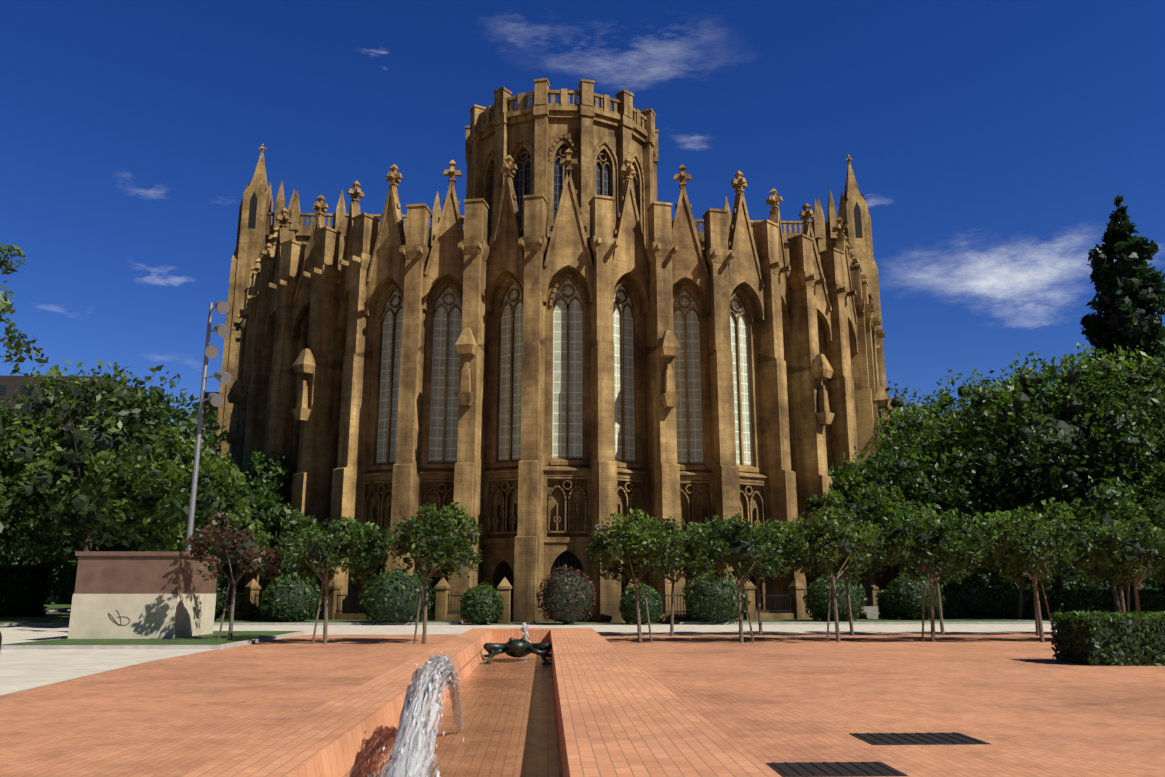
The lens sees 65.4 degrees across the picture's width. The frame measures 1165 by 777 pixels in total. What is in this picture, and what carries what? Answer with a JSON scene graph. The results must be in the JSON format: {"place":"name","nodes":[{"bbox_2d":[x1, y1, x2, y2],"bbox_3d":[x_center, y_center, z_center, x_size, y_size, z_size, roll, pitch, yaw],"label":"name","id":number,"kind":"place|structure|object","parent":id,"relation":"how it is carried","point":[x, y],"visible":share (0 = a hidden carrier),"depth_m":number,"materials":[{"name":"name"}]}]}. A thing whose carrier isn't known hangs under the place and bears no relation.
{"place":"outdoors","nodes":[
{"label":"outdoors","id":0,"kind":"place"},
{"bbox_2d":[0,375,152,434],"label":"building","id":1,"kind":"structure","parent":0,"point":[12,383],"depth_m":149.87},
{"bbox_2d":[0,385,107,430],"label":"building windows","id":2,"kind":"structure","parent":1,"relation":"attached to","point":[3,391],"depth_m":149.63,"materials":[{"name":"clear glass"}]},
{"bbox_2d":[0,611,997,634],"bbox_3d":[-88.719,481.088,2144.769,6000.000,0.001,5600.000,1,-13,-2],"label":"ground","id":3,"kind":"structure","parent":0,"point":[59,615],"depth_m":48.48,"materials":[{"name":"grey concrete"}]},
{"bbox_2d":[0,609,1050,649],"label":"kerbs","id":4,"kind":"structure","parent":3,"relation":"on","point":[61,647],"depth_m":44.10,"materials":[{"name":"grey concrete"}]},
{"bbox_2d":[0,244,1164,665],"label":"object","id":5,"kind":"object","parent":3,"relation":"on","point":[98,438],"visible":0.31,"depth_m":47.23,"materials":[{"name":"green plant"}]},
{"bbox_2d":[2,277,1164,618],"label":"trunks","id":6,"kind":"object","parent":3,"relation":"on","point":[1058,583],"visible":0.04,"depth_m":49.99,"materials":[{"name":"brown plant"}]},
{"bbox_2d":[0,244,1164,665],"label":"foliage","id":7,"kind":"object","parent":6,"relation":"attached to","point":[108,502],"depth_m":45.62,"materials":[{"name":"green plant"}]},
{"bbox_2d":[1074,194,1164,518],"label":"conifer tree","id":8,"kind":"object","parent":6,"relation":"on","point":[1118,238],"visible":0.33,"depth_m":66.76,"materials":[{"name":"green plant"}]},
{"bbox_2d":[756,606,879,618],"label":"wall","id":9,"kind":"structure","parent":3,"relation":"on","point":[872,612],"depth_m":53.98,"materials":[{"name":"stone"}]},
{"bbox_2d":[0,624,1056,695],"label":"light path","id":10,"kind":"structure","parent":0,"point":[21,670],"depth_m":36.52,"materials":[{"name":"beige concrete"}]},
{"bbox_2d":[67,594,215,638],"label":"low wall","id":11,"kind":"structure","parent":10,"relation":"on","point":[161,616],"depth_m":29.70,"materials":[{"name":"beige concrete"}]},
{"bbox_2d":[74,551,220,593],"bbox_3d":[-15.115,6.482,31.755,3.450,1.370,3.800,1,-13,-2],"label":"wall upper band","id":12,"kind":"object","parent":11,"relation":"on","point":[134,572],"visible":0.89,"depth_m":30.01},
{"bbox_2d":[108,604,201,625],"bbox_3d":[-14.274,7.642,30.668,0.556,0.684,3.228,-10,-16,39],"label":"graffiti","id":13,"kind":"object","parent":11,"relation":"attached to","point":[129,619],"visible":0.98,"depth_m":29.63,"materials":[{"name":"brown paint"}]},
{"bbox_2d":[185,301,231,551],"bbox_3d":[-14.089,2.700,33.466,1.350,12.600,1.042,-4,-13,19],"label":"lamp mast","id":14,"kind":"object","parent":10,"relation":"on","point":[211,352],"visible":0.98,"depth_m":34.18,"materials":[{"name":"grey metal"}]},
{"bbox_2d":[0,604,1066,644],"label":"lawns","id":15,"kind":"structure","parent":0,"point":[212,639],"depth_m":33.96,"materials":[{"name":"green plant"}]},
{"bbox_2d":[202,78,912,623],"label":"cathedral","id":16,"kind":"structure","parent":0,"point":[304,338],"depth_m":55.75,"materials":[{"name":"brown stone"}]},
{"bbox_2d":[248,191,862,610],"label":"arched openings","id":17,"kind":"object","parent":16,"relation":"attached to","point":[570,559],"visible":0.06,"depth_m":52.34,"materials":[{"name":"black"}]},
{"bbox_2d":[488,146,635,245],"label":"tower windows","id":18,"kind":"structure","parent":16,"relation":"in","point":[558,177],"depth_m":75.66,"materials":[{"name":"grey glass"}]},
{"bbox_2d":[376,279,752,464],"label":"stained-glass windows","id":19,"kind":"structure","parent":16,"relation":"in","point":[559,383],"depth_m":54.97,"materials":[{"name":"grey glass"}]},
{"bbox_2d":[0,633,1164,776],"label":"plaza","id":20,"kind":"structure","parent":0,"point":[1025,704],"depth_m":13.73,"materials":[{"name":"brick"}]},
{"bbox_2d":[376,650,561,776],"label":"basin floor","id":21,"kind":"structure","parent":20,"relation":"on","point":[508,711],"depth_m":11.10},
{"bbox_2d":[367,622,529,776],"bbox_3d":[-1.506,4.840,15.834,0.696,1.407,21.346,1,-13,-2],"label":"water jet","id":22,"kind":"object","parent":21,"relation":"on","point":[402,766],"visible":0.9,"depth_m":6.94},
{"bbox_2d":[182,629,777,776],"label":"fountain","id":23,"kind":"object","parent":20,"relation":"on","point":[619,713],"visible":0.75,"depth_m":7.96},
{"bbox_2d":[479,637,551,663],"bbox_3d":[-1.532,6.174,21.545,2.583,0.564,2.317,1,-13,-2],"label":"fountain sculpture","id":24,"kind":"object","parent":23,"relation":"on","point":[518,648],"visible":0.9,"depth_m":21.10,"materials":[{"name":"metal"}]},
{"bbox_2d":[470,628,591,629],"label":"fountain ends","id":25,"kind":"object","parent":23,"relation":"attached to","point":[519,628],"visible":1,"depth_m":28.24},
{"bbox_2d":[215,537,1163,643],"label":"tree trunks","id":26,"kind":"object","parent":20,"relation":"on","point":[1138,581],"visible":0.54,"depth_m":29.81,"materials":[{"name":"brown plant"}]},
{"bbox_2d":[766,732,989,776],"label":"drain grates","id":27,"kind":"object","parent":20,"relation":"on","point":[829,769],"visible":0.96,"depth_m":8.70,"materials":[{"name":"grey metal"}]},
{"bbox_2d":[0,0,1164,494],"label":"sky","id":28,"kind":"structure","parent":0,"point":[991,145],"materials":[{"name":"blue"}]}
]}

